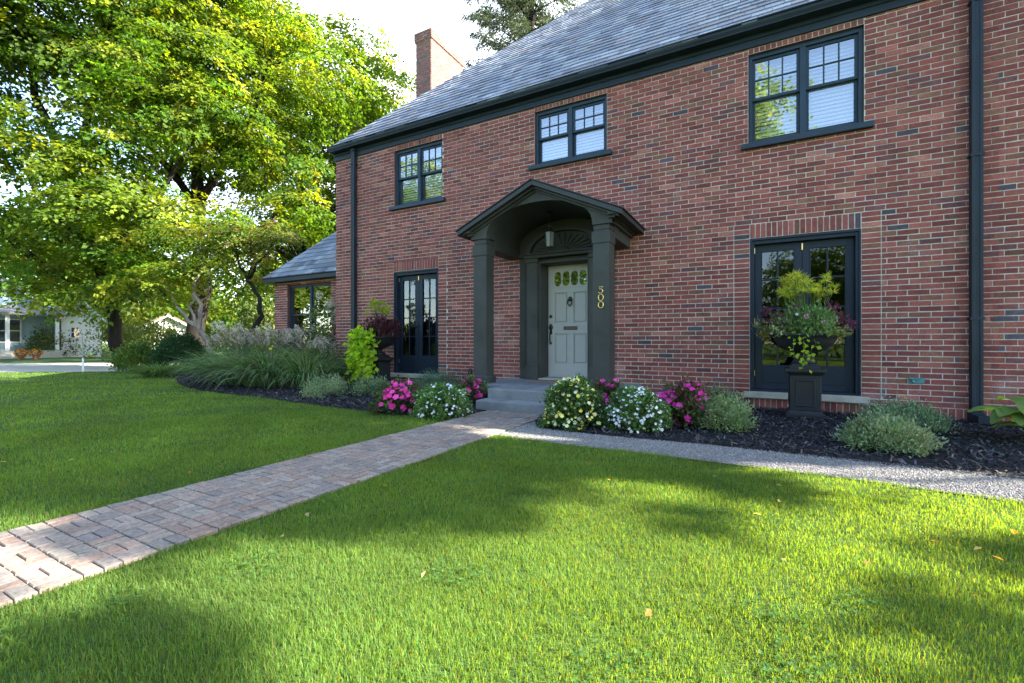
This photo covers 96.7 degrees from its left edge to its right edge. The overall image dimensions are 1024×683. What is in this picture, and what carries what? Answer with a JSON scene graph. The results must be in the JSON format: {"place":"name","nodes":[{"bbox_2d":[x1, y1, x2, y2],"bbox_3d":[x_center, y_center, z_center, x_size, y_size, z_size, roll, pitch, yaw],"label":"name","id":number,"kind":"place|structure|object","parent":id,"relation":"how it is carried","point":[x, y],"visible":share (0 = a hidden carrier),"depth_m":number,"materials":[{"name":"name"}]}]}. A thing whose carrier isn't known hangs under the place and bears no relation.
{"place":"outdoors","nodes":[
{"label":"outdoors","id":0,"kind":"place"},
{"bbox_2d":[0,363,122,371],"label":"street","id":1,"kind":"structure","parent":0,"point":[47,367],"depth_m":16.52,"materials":[{"name":"grey asphalt"}]},
{"bbox_2d":[224,330,352,389],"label":"fountain grass","id":2,"kind":"object","parent":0,"point":[333,368],"depth_m":9.06,"materials":[{"name":"green plant"}]},
{"bbox_2d":[0,0,587,342],"label":"sky","id":3,"kind":"structure","parent":0,"point":[404,18],"materials":[{"name":"white"}]},
{"bbox_2d":[0,344,1023,682],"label":"ground","id":4,"kind":"structure","parent":0,"point":[490,576],"depth_m":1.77,"materials":[{"name":"plant"}]},
{"bbox_2d":[13,349,28,359],"bbox_3d":[-25.463,0.660,23.603,0.614,0.579,0.585,0,0,29],"label":"flower pot","id":5,"kind":"object","parent":4,"relation":"on","point":[22,354],"visible":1,"depth_m":23.51,"materials":[{"name":"ceramic"}]},
{"bbox_2d":[0,277,65,358],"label":"cottage","id":6,"kind":"structure","parent":4,"relation":"on","point":[14,329],"depth_m":26.66,"materials":[{"name":"white"}]},
{"bbox_2d":[0,318,21,342],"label":"window","id":7,"kind":"structure","parent":6,"relation":"in","point":[15,324],"depth_m":26.56,"materials":[{"name":"white glass"}]},
{"bbox_2d":[28,348,43,359],"bbox_3d":[-25.006,0.652,23.906,0.587,0.595,0.610,0,0,29],"label":"flower pot","id":8,"kind":"object","parent":4,"relation":"on","point":[37,355],"visible":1,"depth_m":23.81,"materials":[{"name":"ceramic"}]},
{"bbox_2d":[0,0,90,138],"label":"maple tree","id":9,"kind":"object","parent":4,"relation":"on","point":[17,95],"visible":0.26,"depth_m":16.42,"materials":[{"name":"green plant"}]},
{"bbox_2d":[14,322,86,356],"bbox_3d":[-27.663,-0.190,27.437,3.001,2.290,3.097,0,0,29],"label":"leafy shrub","id":10,"kind":"object","parent":4,"relation":"on","point":[43,340],"visible":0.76,"depth_m":27.01,"materials":[{"name":"green plant"}]},
{"bbox_2d":[54,301,107,356],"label":"garage","id":11,"kind":"structure","parent":4,"relation":"on","point":[76,327],"depth_m":27.89,"materials":[{"name":"white paint"}]},
{"bbox_2d":[70,326,80,338],"bbox_3d":[-26.632,-0.550,27.750,0.061,0.760,0.500,0,0,44],"label":"window","id":12,"kind":"structure","parent":11,"relation":"in","point":[74,331],"depth_m":27.75,"materials":[{"name":"white glass"}]},
{"bbox_2d":[82,337,83,371],"bbox_3d":[-13.502,0.399,14.310,0.092,1.101,0.049,0,0,29],"label":"thin post","id":13,"kind":"object","parent":4,"relation":"on","point":[82,357],"visible":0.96,"depth_m":14.29,"materials":[{"name":"white metal"}]},
{"bbox_2d":[0,153,191,306],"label":"maple tree","id":14,"kind":"object","parent":4,"relation":"on","point":[36,254],"visible":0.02,"depth_m":28.71,"materials":[{"name":"green plant"}]},
{"bbox_2d":[72,313,145,358],"bbox_3d":[-22.242,-0.464,25.742,3.870,2.955,3.661,0,0,29],"label":"leafy shrub","id":15,"kind":"object","parent":4,"relation":"on","point":[105,327],"visible":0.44,"depth_m":25.14,"materials":[{"name":"green plant"}]},
{"bbox_2d":[102,337,155,371],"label":"leafy shrub","id":16,"kind":"object","parent":4,"relation":"on","point":[135,354],"visible":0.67,"depth_m":13.98,"materials":[{"name":"green plant"}]},
{"bbox_2d":[104,315,160,352],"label":"leafy shrub","id":17,"kind":"object","parent":4,"relation":"on","point":[126,337],"visible":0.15,"depth_m":25.37,"materials":[{"name":"green plant"}]},
{"bbox_2d":[3,245,286,351],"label":"woods","id":18,"kind":"object","parent":4,"relation":"on","point":[222,311],"visible":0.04,"depth_m":40.53,"materials":[{"name":"green plant"}]},
{"bbox_2d":[0,0,295,365],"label":"maple tree","id":19,"kind":"object","parent":4,"relation":"on","point":[105,52],"visible":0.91,"depth_m":15.56,"materials":[{"name":"green plant"}]},
{"bbox_2d":[125,312,184,350],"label":"leafy shrub","id":20,"kind":"object","parent":4,"relation":"on","point":[155,325],"visible":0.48,"depth_m":21.51,"materials":[{"name":"green plant"}]},
{"bbox_2d":[139,313,186,337],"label":"white house","id":21,"kind":"structure","parent":4,"relation":"on","point":[183,324],"depth_m":37.12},
{"bbox_2d":[17,0,382,356],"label":"maple tree","id":22,"kind":"object","parent":4,"relation":"on","point":[270,41],"visible":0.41,"depth_m":19.79,"materials":[{"name":"green plant"}]},
{"bbox_2d":[214,296,274,355],"bbox_3d":[-9.451,-0.423,17.037,3.160,2.828,2.779,0,0,-12],"label":"leafy shrub","id":23,"kind":"object","parent":4,"relation":"on","point":[251,317],"visible":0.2,"depth_m":16.67,"materials":[{"name":"green plant"}]},
{"bbox_2d":[0,410,543,609],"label":"path","id":24,"kind":"structure","parent":4,"relation":"on","point":[52,553],"depth_m":2.52,"materials":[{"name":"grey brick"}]},
{"bbox_2d":[161,0,415,323],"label":"maple tree","id":25,"kind":"object","parent":4,"relation":"on","point":[384,67],"visible":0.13,"depth_m":26.28,"materials":[{"name":"green plant"}]},
{"bbox_2d":[169,372,485,415],"bbox_3d":[-5.640,0.938,11.183,14.784,0.001,4.110,0,0,44],"label":"mulch bed","id":26,"kind":"object","parent":4,"relation":"on","point":[313,399],"visible":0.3,"depth_m":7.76,"materials":[{"name":"black wood"}]},
{"bbox_2d":[122,361,191,377],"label":"grass","id":27,"kind":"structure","parent":26,"relation":"on","point":[152,371],"depth_m":11.88,"materials":[{"name":"green plant"}]},
{"bbox_2d":[146,330,209,373],"bbox_3d":[-9.953,0.316,13.636,1.675,1.335,1.644,0,0,-17],"label":"clipped boxwood","id":28,"kind":"object","parent":26,"relation":"on","point":[170,345],"visible":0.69,"depth_m":13.32,"materials":[{"name":"green plant"}]},
{"bbox_2d":[124,207,264,357],"bbox_3d":[-9.636,-1.533,14.095,4.065,5.024,2.552,0,0,4],"label":"crooked tree","id":29,"kind":"object","parent":26,"relation":"on","point":[202,266],"visible":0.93,"depth_m":13.75,"materials":[{"name":"green plant"}]},
{"bbox_2d":[159,328,300,386],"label":"fountain grass","id":30,"kind":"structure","parent":26,"relation":"on","point":[218,378],"depth_m":9.65,"materials":[{"name":"green plant"}]},
{"bbox_2d":[203,321,286,358],"bbox_3d":[-7.037,0.203,12.108,2.088,1.488,2.039,0,0,29],"label":"hydrangea","id":31,"kind":"object","parent":26,"relation":"on","point":[218,330],"visible":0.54,"depth_m":11.80,"materials":[{"name":"beige plant"}]},
{"bbox_2d":[193,216,309,352],"bbox_3d":[-8.235,-1.515,14.268,3.213,4.981,2.558,0,0,29],"label":"crooked tree","id":32,"kind":"object","parent":26,"relation":"on","point":[268,242],"visible":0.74,"depth_m":14.14,"materials":[{"name":"green plant"}]},
{"bbox_2d":[183,327,338,390],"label":"fountain grass","id":33,"kind":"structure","parent":26,"relation":"on","point":[253,381],"depth_m":9.13,"materials":[{"name":"green plant"}]},
{"bbox_2d":[252,323,327,359],"bbox_3d":[-5.580,0.232,11.509,1.887,1.428,1.846,0,0,29],"label":"hydrangea","id":34,"kind":"object","parent":26,"relation":"on","point":[289,335],"visible":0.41,"depth_m":11.40,"materials":[{"name":"beige plant"}]},
{"bbox_2d":[304,291,335,362],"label":"hydrangea","id":35,"kind":"object","parent":26,"relation":"on","point":[330,307],"visible":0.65,"depth_m":10.99,"materials":[{"name":"green plant"}]},
{"bbox_2d":[295,369,349,397],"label":"sedum mound","id":36,"kind":"object","parent":26,"relation":"on","point":[327,386],"visible":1,"depth_m":7.65,"materials":[{"name":"green plant"}]},
{"bbox_2d":[301,336,343,376],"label":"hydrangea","id":37,"kind":"object","parent":26,"relation":"on","point":[322,346],"visible":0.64,"depth_m":10.00,"materials":[{"name":"beige plant"}]},
{"bbox_2d":[344,372,366,386],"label":"sedum mound","id":38,"kind":"object","parent":26,"relation":"on","point":[351,381],"visible":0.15,"depth_m":9.27,"materials":[{"name":"green plant"}]},
{"bbox_2d":[345,371,388,395],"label":"sedum mound","id":39,"kind":"object","parent":26,"relation":"on","point":[373,382],"visible":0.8,"depth_m":7.81,"materials":[{"name":"green plant"}]},
{"bbox_2d":[367,336,396,387],"bbox_3d":[-2.691,0.415,9.203,0.740,1.030,0.740,0,0,29],"label":"urn planter","id":40,"kind":"object","parent":26,"relation":"on","point":[382,362],"visible":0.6,"depth_m":9.06,"materials":[{"name":"metal"}]},
{"bbox_2d":[342,325,380,385],"bbox_3d":[-3.000,0.305,9.057,0.800,1.302,1.138,0,0,-11],"label":"sweet potato vine","id":41,"kind":"object","parent":40,"relation":"in","point":[360,351],"visible":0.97,"depth_m":8.76,"materials":[{"name":"green plant"}]},
{"bbox_2d":[355,321,380,335],"bbox_3d":[-2.862,-0.271,9.284,0.634,0.438,0.744,0,0,29],"label":"coleus","id":42,"kind":"object","parent":40,"relation":"in","point":[374,330],"visible":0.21,"depth_m":9.22,"materials":[{"name":"purple plant"}]},
{"bbox_2d":[364,297,391,335],"bbox_3d":[-2.717,-0.489,9.273,0.657,0.882,0.457,0,0,29],"label":"papyrus","id":43,"kind":"object","parent":40,"relation":"in","point":[385,310],"visible":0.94,"depth_m":9.30,"materials":[{"name":"green plant"}]},
{"bbox_2d":[364,313,404,338],"bbox_3d":[-2.475,-0.310,8.979,0.782,0.548,0.793,0,0,29],"label":"coleus","id":44,"kind":"object","parent":40,"relation":"in","point":[386,328],"visible":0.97,"depth_m":8.91,"materials":[{"name":"purple plant"}]},
{"bbox_2d":[367,375,420,415],"bbox_3d":[-1.499,0.705,6.095,0.766,0.516,0.830,0,0,29],"label":"flowering mound","id":45,"kind":"object","parent":26,"relation":"on","point":[389,393],"visible":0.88,"depth_m":5.95,"materials":[{"name":"pink plant"}]},
{"bbox_2d":[418,381,438,391],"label":"sedum mound","id":46,"kind":"object","parent":26,"relation":"on","point":[426,385],"visible":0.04,"depth_m":7.00,"materials":[{"name":"green plant"}]},
{"bbox_2d":[411,365,460,389],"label":"sedum mound","id":47,"kind":"object","parent":26,"relation":"on","point":[429,379],"visible":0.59,"depth_m":8.27,"materials":[{"name":"green plant"}]},
{"bbox_2d":[408,381,473,420],"bbox_3d":[-0.897,0.727,5.768,0.862,0.465,0.782,0,0,29],"label":"flowering mound","id":48,"kind":"object","parent":26,"relation":"on","point":[431,396],"visible":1,"depth_m":5.57,"materials":[{"name":"green plant"}]},
{"bbox_2d":[452,372,492,401],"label":"flowering mound","id":49,"kind":"object","parent":26,"relation":"on","point":[476,389],"visible":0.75,"depth_m":6.87,"materials":[{"name":"pink plant"}]},
{"bbox_2d":[269,71,407,255],"bbox_3d":[-10.254,-8.364,29.746,11.066,18.658,9.360,0,0,29],"label":"maple tree","id":50,"kind":"object","parent":4,"relation":"on","point":[366,101],"visible":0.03,"depth_m":28.30,"materials":[{"name":"green plant"}]},
{"bbox_2d":[1,417,1017,615],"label":"fallen leaves","id":51,"kind":"object","parent":4,"relation":"on","point":[648,612],"visible":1,"depth_m":2.06,"materials":[{"name":"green plant"}]},
{"bbox_2d":[460,0,584,70],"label":"spruce tree","id":52,"kind":"object","parent":4,"relation":"on","point":[522,25],"visible":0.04,"depth_m":22.21,"materials":[{"name":"green plant"}]},
{"bbox_2d":[474,378,641,413],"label":"stone steps","id":53,"kind":"structure","parent":4,"relation":"on","point":[519,395],"depth_m":6.23,"materials":[{"name":"grey stone"}]},
{"bbox_2d":[527,379,563,382],"bbox_3d":[0.703,0.658,7.447,0.780,0.014,0.460,0,0,29],"label":"doormat","id":54,"kind":"object","parent":53,"relation":"on","point":[544,381],"visible":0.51,"depth_m":7.41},
{"bbox_2d":[262,0,1023,424],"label":"brick house","id":55,"kind":"structure","parent":4,"relation":"on","point":[698,178],"depth_m":6.79,"materials":[{"name":"brick"}]},
{"bbox_2d":[289,282,330,346],"bbox_3d":[-5.543,-0.730,12.646,1.830,1.760,0.120,0,0,29],"label":"window","id":56,"kind":"structure","parent":55,"relation":"in","point":[312,286],"depth_m":12.78,"materials":[{"name":"paint"}]},
{"bbox_2d":[390,268,439,378],"bbox_3d":[-1.945,-0.365,9.514,1.350,2.230,0.362,0,0,29],"label":"french door","id":57,"kind":"structure","parent":55,"relation":"in","point":[421,286],"depth_m":9.58,"materials":[{"name":"black paint"}]},
{"bbox_2d":[389,140,445,210],"bbox_3d":[-1.914,-3.418,9.456,1.460,1.265,0.300,0,0,29],"label":"window","id":58,"kind":"structure","parent":55,"relation":"in","point":[420,175],"depth_m":9.48,"materials":[{"name":"paint"}]},
{"bbox_2d":[545,212,554,249],"bbox_3d":[0.603,-1.768,7.285,0.171,0.615,0.150,0,0,29],"label":"porch lantern","id":59,"kind":"object","parent":55,"relation":"hanging from","point":[549,237],"visible":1,"depth_m":7.24,"materials":[{"name":"black metal"}]},
{"bbox_2d":[538,263,586,380],"bbox_3d":[0.959,-0.347,7.894,0.920,2.022,0.410,0,0,29],"label":"front door","id":60,"kind":"structure","parent":55,"relation":"in","point":[567,284],"depth_m":8.05,"materials":[{"name":"grey paint"}]},
{"bbox_2d":[528,95,611,170],"bbox_3d":[1.015,-3.562,7.852,1.500,1.035,0.300,0,0,29],"label":"window","id":61,"kind":"structure","parent":55,"relation":"in","point":[571,132],"depth_m":7.85,"materials":[{"name":"paint"}]},
{"bbox_2d":[743,228,869,403],"bbox_3d":[3.969,-0.335,6.218,1.430,2.250,0.260,0,0,29],"label":"french door","id":62,"kind":"structure","parent":55,"relation":"in","point":[838,380],"depth_m":6.15,"materials":[{"name":"black paint"}]},
{"bbox_2d":[741,26,873,150],"bbox_3d":[3.980,-3.402,6.229,1.500,1.355,0.300,0,0,29],"label":"window","id":63,"kind":"structure","parent":55,"relation":"in","point":[802,90],"depth_m":6.23,"materials":[{"name":"paint"}]},
{"bbox_2d":[535,402,1023,478],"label":"mulch bed","id":64,"kind":"object","parent":4,"relation":"on","point":[785,449],"visible":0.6,"depth_m":4.27,"materials":[{"name":"black wood"}]},
{"bbox_2d":[537,372,606,431],"bbox_3d":[0.680,0.647,5.026,0.861,0.626,0.756,0,0,29],"label":"flowering mound","id":65,"kind":"object","parent":64,"relation":"on","point":[574,396],"visible":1,"depth_m":4.87,"materials":[{"name":"green plant"}]},
{"bbox_2d":[584,377,622,408],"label":"flowering mound","id":66,"kind":"object","parent":64,"relation":"on","point":[609,387],"visible":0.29,"depth_m":5.89,"materials":[{"name":"pink plant"}]},
{"bbox_2d":[597,381,674,433],"bbox_3d":[1.323,0.691,4.902,0.809,0.530,0.803,0,0,29],"label":"flowering mound","id":67,"kind":"object","parent":64,"relation":"on","point":[626,405],"visible":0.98,"depth_m":4.71,"materials":[{"name":"white plant"}]},
{"bbox_2d":[645,373,724,429],"bbox_3d":[1.973,0.677,5.196,0.898,0.620,0.924,0,0,29],"label":"flowering mound","id":68,"kind":"object","parent":64,"relation":"on","point":[681,398],"visible":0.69,"depth_m":4.97,"materials":[{"name":"pink plant"}]},
{"bbox_2d":[689,389,760,434],"bbox_3d":[2.271,0.715,4.884,0.733,0.442,0.839,0,0,29],"label":"sedum mound","id":69,"kind":"object","parent":64,"relation":"on","point":[732,412],"visible":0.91,"depth_m":4.74,"materials":[{"name":"green plant"}]},
{"bbox_2d":[709,379,746,409],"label":"sedum mound","id":70,"kind":"object","parent":64,"relation":"on","point":[723,389],"visible":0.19,"depth_m":5.68,"materials":[{"name":"green plant"}]},
{"bbox_2d":[770,333,840,419],"bbox_3d":[3.630,0.415,5.651,0.740,1.030,0.740,0,0,29],"label":"urn planter","id":71,"kind":"object","parent":64,"relation":"on","point":[804,392],"visible":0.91,"depth_m":5.50,"materials":[{"name":"metal"}]},
{"bbox_2d":[751,301,803,332],"bbox_3d":[3.404,-0.295,5.724,0.690,0.441,0.580,0,0,-44],"label":"coleus","id":72,"kind":"object","parent":71,"relation":"in","point":[769,312],"visible":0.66,"depth_m":5.65,"materials":[{"name":"green plant"}]},
{"bbox_2d":[749,315,853,339],"bbox_3d":[3.577,-0.187,5.685,1.135,0.335,0.989,0,0,29],"label":"trailing foliage","id":73,"kind":"object","parent":71,"relation":"in","point":[835,331],"visible":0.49,"depth_m":5.40,"materials":[{"name":"green plant"}]},
{"bbox_2d":[788,331,821,373],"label":"sweet potato vine","id":74,"kind":"object","parent":71,"relation":"in","point":[806,352],"visible":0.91,"depth_m":5.36,"materials":[{"name":"green plant"}]},
{"bbox_2d":[766,293,848,337],"bbox_3d":[3.601,-0.320,5.582,0.788,0.570,0.856,0,0,-25],"label":"petunia","id":75,"kind":"object","parent":71,"relation":"in","point":[819,312],"visible":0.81,"depth_m":5.41,"materials":[{"name":"green plant"}]},
{"bbox_2d":[776,269,840,332],"bbox_3d":[3.672,-0.490,5.659,0.723,0.885,0.562,0,0,29],"label":"papyrus","id":76,"kind":"object","parent":71,"relation":"in","point":[794,285],"visible":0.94,"depth_m":5.64,"materials":[{"name":"green plant"}]},
{"bbox_2d":[796,300,860,332],"bbox_3d":[3.783,-0.296,5.553,0.704,0.444,0.595,0,0,9],"label":"coleus","id":77,"kind":"object","parent":71,"relation":"in","point":[828,305],"visible":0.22,"depth_m":5.46,"materials":[{"name":"purple plant"}]},
{"bbox_2d":[829,409,951,457],"bbox_3d":[3.309,0.771,4.021,0.825,0.377,0.862,0,0,29],"label":"sedum mound","id":78,"kind":"object","parent":64,"relation":"on","point":[872,430],"visible":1,"depth_m":3.87,"materials":[{"name":"green plant"}]},
{"bbox_2d":[854,392,959,435],"bbox_3d":[4.116,0.741,4.834,0.944,0.414,0.984,0,0,29],"label":"sedum mound","id":79,"kind":"object","parent":64,"relation":"on","point":[935,421],"visible":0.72,"depth_m":4.67,"materials":[{"name":"green plant"}]},
{"bbox_2d":[967,396,1023,429],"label":"hosta","id":80,"kind":"object","parent":64,"relation":"on","point":[1014,415],"visible":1,"depth_m":4.18,"materials":[{"name":"green plant"}]},
{"bbox_2d":[496,421,1023,502],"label":"gravel path","id":81,"kind":"structure","parent":0,"point":[879,473],"depth_m":3.51,"materials":[{"name":"grey gravel"}]}
]}

